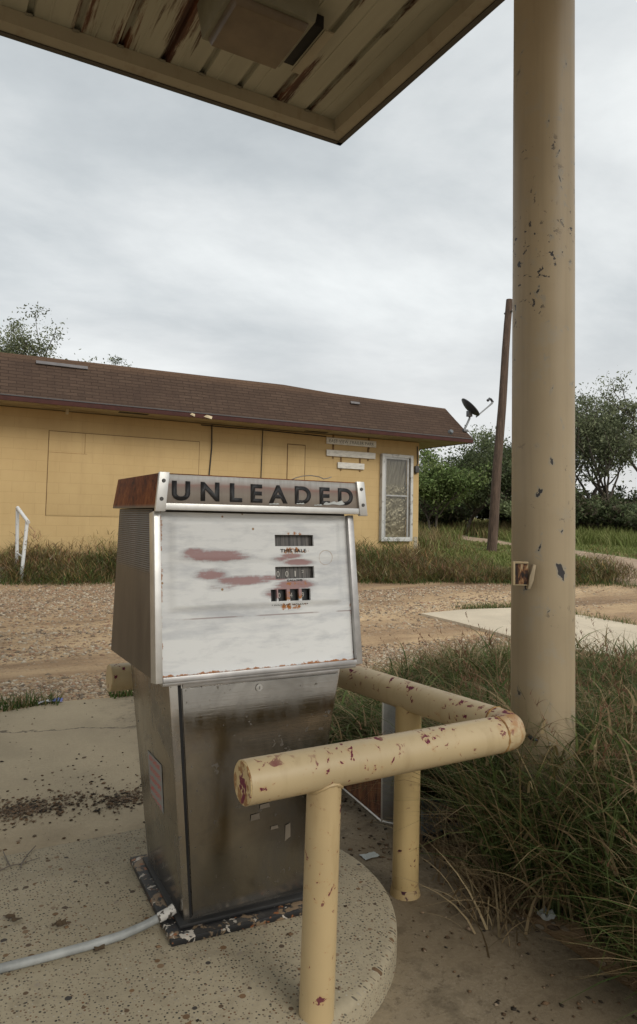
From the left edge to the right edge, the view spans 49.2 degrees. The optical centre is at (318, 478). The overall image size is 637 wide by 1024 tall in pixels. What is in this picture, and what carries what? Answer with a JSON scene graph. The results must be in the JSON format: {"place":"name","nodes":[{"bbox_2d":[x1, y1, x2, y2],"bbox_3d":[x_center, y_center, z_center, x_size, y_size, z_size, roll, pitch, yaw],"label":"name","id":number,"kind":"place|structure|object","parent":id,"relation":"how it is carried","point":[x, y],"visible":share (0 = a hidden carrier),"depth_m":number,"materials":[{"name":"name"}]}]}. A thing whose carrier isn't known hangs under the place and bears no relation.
{"place":"outdoors","nodes":[
{"label":"outdoors","id":0,"kind":"place"},
{"bbox_2d":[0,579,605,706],"bbox_3d":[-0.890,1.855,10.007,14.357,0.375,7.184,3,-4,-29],"label":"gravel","id":1,"kind":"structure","parent":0,"point":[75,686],"depth_m":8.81,"materials":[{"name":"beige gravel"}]},
{"bbox_2d":[0,535,636,992],"bbox_3d":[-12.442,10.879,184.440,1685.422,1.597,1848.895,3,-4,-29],"label":"ground","id":2,"kind":"structure","parent":0,"point":[618,601],"depth_m":8.54,"materials":[{"name":"beige gravel"}]},
{"bbox_2d":[15,506,29,580],"bbox_3d":[-5.037,1.089,11.773,0.111,1.259,0.579,4,-4,-39],"label":"handrail","id":3,"kind":"object","parent":2,"relation":"on","point":[24,517],"visible":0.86,"depth_m":11.73,"materials":[{"name":"white metal"}]},
{"bbox_2d":[38,698,62,703],"bbox_3d":[-2.051,1.696,5.326,0.196,0.026,0.069,3,-4,-29],"label":"wrapper","id":4,"kind":"object","parent":2,"relation":"on","point":[54,700],"visible":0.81,"depth_m":5.32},
{"bbox_2d":[0,302,104,362],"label":"mesquite tree","id":5,"kind":"object","parent":2,"relation":"on","point":[18,343],"visible":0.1,"depth_m":25.48,"materials":[{"name":"green plant"}]},
{"bbox_2d":[109,354,132,366],"bbox_3d":[-8.007,-1.156,26.815,2.104,6.988,2.410,3,-4,-29],"label":"mesquite tree","id":6,"kind":"object","parent":2,"relation":"on","point":[112,359],"depth_m":26.27,"materials":[{"name":"green plant"}]},
{"bbox_2d":[0,352,473,569],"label":"store building","id":7,"kind":"structure","parent":2,"relation":"on","point":[79,440],"depth_m":14.11,"materials":[{"name":"paint"}]},
{"bbox_2d":[286,443,305,479],"bbox_3d":[-0.525,0.371,15.754,0.470,2.322,0.020,3,-4,-29],"label":"boarded door","id":8,"kind":"structure","parent":7,"relation":"in","point":[295,452],"depth_m":15.78,"materials":[{"name":"yellow wood"}]},
{"bbox_2d":[337,457,363,471],"bbox_3d":[0.766,-0.341,16.485,0.740,0.310,0.045,3,-4,-29],"label":"name board","id":9,"kind":"object","parent":7,"relation":"attached to","point":[341,465],"visible":1,"depth_m":16.45,"materials":[{"name":"white wood"}]},
{"bbox_2d":[326,435,375,448],"bbox_3d":[0.785,-0.896,16.520,1.381,0.320,0.047,3,-4,-29],"label":"name board","id":10,"kind":"object","parent":7,"relation":"attached to","point":[349,442],"visible":0.98,"depth_m":16.48,"materials":[{"name":"white wood"}]},
{"bbox_2d":[326,445,375,460],"bbox_3d":[0.775,-0.614,16.503,1.358,0.315,0.045,3,-4,-29],"label":"name board","id":11,"kind":"object","parent":7,"relation":"attached to","point":[367,455],"visible":1,"depth_m":16.47,"materials":[{"name":"white wood"}]},
{"bbox_2d":[379,453,413,540],"bbox_3d":[1.907,0.464,17.057,0.930,2.120,0.120,3,-4,-29],"label":"door","id":12,"kind":"structure","parent":7,"relation":"in","point":[395,501],"depth_m":17.07,"materials":[{"name":"white"}]},
{"bbox_2d":[461,398,493,431],"bbox_3d":[3.980,-1.629,17.694,0.541,0.953,1.016,-2,-4,42],"label":"satellite dish","id":13,"kind":"object","parent":7,"relation":"attached to","point":[470,407],"visible":1,"depth_m":17.44,"materials":[{"name":"grey metal"}]},
{"bbox_2d":[0,696,636,1023],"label":"concrete drive","id":14,"kind":"structure","parent":2,"relation":"on","point":[424,989],"depth_m":2.65,"materials":[{"name":"beige concrete"}]},
{"bbox_2d":[0,828,396,1023],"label":"pump island","id":15,"kind":"structure","parent":14,"relation":"on","point":[252,975],"depth_m":2.15,"materials":[{"name":"beige concrete"}]},
{"bbox_2d":[5,914,14,918],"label":"dead leaf","id":16,"kind":"object","parent":15,"relation":"on","point":[9,916],"visible":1,"depth_m":2.31,"materials":[{"name":"brown plant"}]},
{"bbox_2d":[12,917,21,921],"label":"dead leaf","id":17,"kind":"object","parent":15,"relation":"on","point":[14,919],"visible":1,"depth_m":2.30,"materials":[{"name":"brown plant"}]},
{"bbox_2d":[0,845,39,870],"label":"dry twig","id":18,"kind":"object","parent":15,"relation":"on","point":[22,862],"visible":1,"depth_m":2.68,"materials":[{"name":"brown wood"}]},
{"bbox_2d":[51,919,61,925],"bbox_3d":[-0.855,1.453,2.276,0.034,0.014,0.021,3,-4,-29],"label":"dead leaf","id":19,"kind":"object","parent":15,"relation":"on","point":[59,923],"visible":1,"depth_m":2.28,"materials":[{"name":"brown plant"}]},
{"bbox_2d":[56,918,66,926],"bbox_3d":[-0.842,1.454,2.280,0.034,0.014,0.021,3,-4,-29],"label":"dead leaf","id":20,"kind":"object","parent":15,"relation":"on","point":[63,921],"visible":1,"depth_m":2.28,"materials":[{"name":"brown plant"}]},
{"bbox_2d":[0,904,176,973],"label":"conduit","id":21,"kind":"object","parent":15,"relation":"on","point":[168,912],"visible":1,"depth_m":2.15,"materials":[{"name":"grey plastic"}]},
{"bbox_2d":[94,944,104,951],"bbox_3d":[-0.676,1.452,2.154,0.034,0.011,0.021,3,-4,-29],"label":"dead leaf","id":22,"kind":"object","parent":15,"relation":"on","point":[102,946],"visible":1,"depth_m":2.16,"materials":[{"name":"brown plant"}]},
{"bbox_2d":[111,472,367,946],"bbox_3d":[-0.303,0.740,2.705,0.847,1.517,0.789,3,-4,-29],"label":"fuel pump","id":23,"kind":"object","parent":15,"relation":"on","point":[236,634],"visible":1,"depth_m":2.44,"materials":[{"name":"grey metal"}]},
{"bbox_2d":[182,673,338,916],"bbox_3d":[-0.188,1.077,2.426,0.601,0.727,0.055,3,-4,-28],"label":"access door","id":24,"kind":"structure","parent":23,"relation":"in","point":[240,854],"depth_m":2.39,"materials":[{"name":"grey metal"}]},
{"bbox_2d":[106,662,524,1023],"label":"guard rail","id":25,"kind":"object","parent":14,"relation":"on","point":[322,776],"visible":0.72,"depth_m":1.99,"materials":[{"name":"metal"}]},
{"bbox_2d":[0,699,636,1023],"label":"grit","id":26,"kind":"object","parent":14,"relation":"on","point":[27,808],"visible":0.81,"depth_m":3.39,"materials":[{"name":"gravel"}]},
{"bbox_2d":[360,852,378,859],"bbox_3d":[0.221,1.621,2.996,0.080,0.005,0.050,3,-4,-29],"label":"glass shard","id":27,"kind":"object","parent":14,"relation":"on","point":[369,855],"visible":1,"depth_m":3.00,"materials":[{"name":"glass"}]},
{"bbox_2d":[0,573,636,711],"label":"grass","id":28,"kind":"structure","parent":2,"relation":"on","point":[14,705],"depth_m":10.57,"materials":[{"name":"plant"}]},
{"bbox_2d":[0,527,636,585],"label":"bank weeds","id":29,"kind":"object","parent":2,"relation":"on","point":[395,565],"visible":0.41,"depth_m":13.27,"materials":[{"name":"green plant"}]},
{"bbox_2d":[343,702,395,824],"bbox_3d":[0.210,1.349,3.569,0.159,0.629,0.741,3,-4,-29],"label":"scrap panel","id":30,"kind":"object","parent":2,"relation":"on","point":[375,801],"visible":0.3,"depth_m":3.29,"materials":[{"name":"metal"}]},
{"bbox_2d":[418,495,464,527],"bbox_3d":[5.750,1.911,38.889,4.854,2.452,3.730,0,-3,14],"label":"field shrub","id":31,"kind":"object","parent":2,"relation":"on","point":[422,515],"visible":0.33,"depth_m":38.13,"materials":[{"name":"green plant"}]},
{"bbox_2d":[421,798,478,841],"bbox_3d":[0.651,1.626,3.304,0.325,0.050,0.400,1,-3,9],"label":"clump","id":32,"kind":"object","parent":2,"relation":"on","point":[431,826],"visible":0.34,"depth_m":3.29,"materials":[{"name":"green plant"}]},
{"bbox_2d":[423,501,489,526],"bbox_3d":[7.470,1.810,39.053,4.255,2.681,5.181,3,-4,-29],"label":"field shrub","id":33,"kind":"object","parent":2,"relation":"on","point":[460,514],"visible":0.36,"depth_m":37.96,"materials":[{"name":"green plant"}]},
{"bbox_2d":[418,447,503,528],"bbox_3d":[5.180,0.322,32.307,5.194,4.994,5.284,2,-3,-10],"label":"bright tree","id":34,"kind":"object","parent":2,"relation":"on","point":[441,486],"visible":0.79,"depth_m":31.68,"materials":[{"name":"green plant"}]},
{"bbox_2d":[438,427,511,534],"bbox_3d":[8.198,0.170,34.487,7.068,5.539,6.620,-1,-4,33],"label":"round tree","id":35,"kind":"object","parent":2,"relation":"on","point":[478,459],"visible":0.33,"depth_m":33.95,"materials":[{"name":"green plant"}]},
{"bbox_2d":[464,504,489,522],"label":"field shrub","id":36,"kind":"object","parent":2,"relation":"on","point":[486,509],"visible":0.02,"depth_m":41.85,"materials":[{"name":"green plant"}]},
{"bbox_2d":[445,424,511,518],"bbox_3d":[10.562,0.012,39.792,6.414,6.454,6.674,2,-3,-9],"label":"round tree","id":37,"kind":"object","parent":2,"relation":"on","point":[508,445],"visible":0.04,"depth_m":39.66,"materials":[{"name":"green plant"}]},
{"bbox_2d":[328,623,636,1023],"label":"tall weeds","id":38,"kind":"object","parent":2,"relation":"on","point":[605,899],"visible":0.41,"depth_m":2.71,"materials":[{"name":"green plant"}]},
{"bbox_2d":[370,784,611,957],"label":"dead grass","id":39,"kind":"structure","parent":2,"relation":"on","point":[497,896],"depth_m":2.65,"materials":[{"name":"plant"}]},
{"bbox_2d":[475,506,510,524],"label":"field shrub","id":40,"kind":"object","parent":2,"relation":"on","point":[482,517],"visible":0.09,"depth_m":42.18,"materials":[{"name":"green plant"}]},
{"bbox_2d":[359,611,636,922],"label":"dry stalks","id":41,"kind":"object","parent":2,"relation":"on","point":[600,714],"visible":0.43,"depth_m":3.55,"materials":[{"name":"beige plant"}]},
{"bbox_2d":[487,299,511,551],"bbox_3d":[5.963,-1.591,22.926,1.065,8.923,0.360,3,-4,-29],"label":"utility pole","id":42,"kind":"object","parent":2,"relation":"on","point":[492,539],"visible":0.88,"depth_m":22.80,"materials":[{"name":"wood"}]},
{"bbox_2d":[499,514,511,523],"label":"field shrub","id":43,"kind":"object","parent":2,"relation":"on","point":[508,519],"visible":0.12,"depth_m":42.10,"materials":[{"name":"green plant"}]},
{"bbox_2d":[421,608,636,661],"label":"concrete apron","id":44,"kind":"object","parent":2,"relation":"on","point":[494,619],"visible":0.35,"depth_m":9.40,"materials":[{"name":"beige concrete"}]},
{"bbox_2d":[510,0,574,858],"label":"canopy column","id":45,"kind":"structure","parent":2,"relation":"on","point":[543,510],"depth_m":2.94,"materials":[{"name":"metal"}]},
{"bbox_2d":[0,0,504,145],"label":"station canopy","id":46,"kind":"object","parent":45,"relation":"on","point":[369,61],"visible":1,"depth_m":4.53,"materials":[{"name":"brown paint"}]},
{"bbox_2d":[197,0,319,68],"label":"canopy light","id":47,"kind":"object","parent":46,"relation":"hanging from","point":[270,33],"visible":1,"depth_m":3.97,"materials":[{"name":"beige metal"}]},
{"bbox_2d":[284,14,333,74],"bbox_3d":[-0.074,-2.755,4.415,0.135,0.097,0.450,3,-4,-29],"label":"junction tray","id":48,"kind":"object","parent":46,"relation":"attached to","point":[306,41],"visible":0.88,"depth_m":4.37,"materials":[{"name":"brown paint"}]},
{"bbox_2d":[483,480,607,523],"bbox_3d":[10.465,1.382,33.950,7.209,3.238,5.515,3,-4,-29],"label":"field shrub","id":49,"kind":"object","parent":2,"relation":"on","point":[505,503],"visible":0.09,"depth_m":34.11,"materials":[{"name":"green plant"}]},
{"bbox_2d":[537,906,556,920],"bbox_3d":[0.842,1.598,2.561,0.062,0.024,0.059,3,-4,-29],"label":"crumpled paper","id":50,"kind":"object","parent":2,"relation":"on","point":[545,917],"visible":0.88,"depth_m":2.55,"materials":[{"name":"white paper"}]},
{"bbox_2d":[504,488,611,512],"bbox_3d":[11.567,1.654,36.951,6.053,3.139,6.831,3,-4,-29],"label":"field shrub","id":51,"kind":"object","parent":2,"relation":"on","point":[582,498],"visible":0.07,"depth_m":35.41,"materials":[{"name":"green plant"}]},
{"bbox_2d":[575,496,635,531],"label":"field shrub","id":52,"kind":"object","parent":2,"relation":"on","point":[598,517],"visible":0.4,"depth_m":34.86,"materials":[{"name":"green plant"}]},
{"bbox_2d":[575,377,636,530],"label":"mesquite tree","id":53,"kind":"object","parent":2,"relation":"on","point":[599,440],"visible":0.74,"depth_m":35.86,"materials":[{"name":"green plant"}]},
{"bbox_2d":[575,365,636,471],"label":"mesquite tree","id":54,"kind":"object","parent":2,"relation":"on","point":[628,403],"visible":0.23,"depth_m":37.41,"materials":[{"name":"green plant"}]},
{"bbox_2d":[575,487,636,529],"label":"field shrub","id":55,"kind":"object","parent":2,"relation":"on","point":[634,494],"visible":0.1,"depth_m":38.05,"materials":[{"name":"green plant"}]},
{"bbox_2d":[605,496,636,530],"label":"field shrub","id":56,"kind":"object","parent":2,"relation":"on","point":[630,516],"visible":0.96,"depth_m":32.99,"materials":[{"name":"green plant"}]},
{"bbox_2d":[609,485,636,504],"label":"field shrub","id":57,"kind":"object","parent":2,"relation":"on","point":[621,490],"visible":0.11,"depth_m":38.77,"materials":[{"name":"green plant"}]},
{"bbox_2d":[0,0,636,519],"label":"sky","id":58,"kind":"structure","parent":0,"point":[167,230],"materials":[{"name":"grey"}]},
{"bbox_2d":[418,517,636,578],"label":"field grass","id":59,"kind":"structure","parent":0,"point":[585,536],"depth_m":27.78,"materials":[{"name":"green plant"}]},
{"bbox_2d":[448,534,636,584],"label":"dirt track","id":60,"kind":"structure","parent":0,"point":[627,560],"depth_m":20.86,"materials":[{"name":"beige soil"}]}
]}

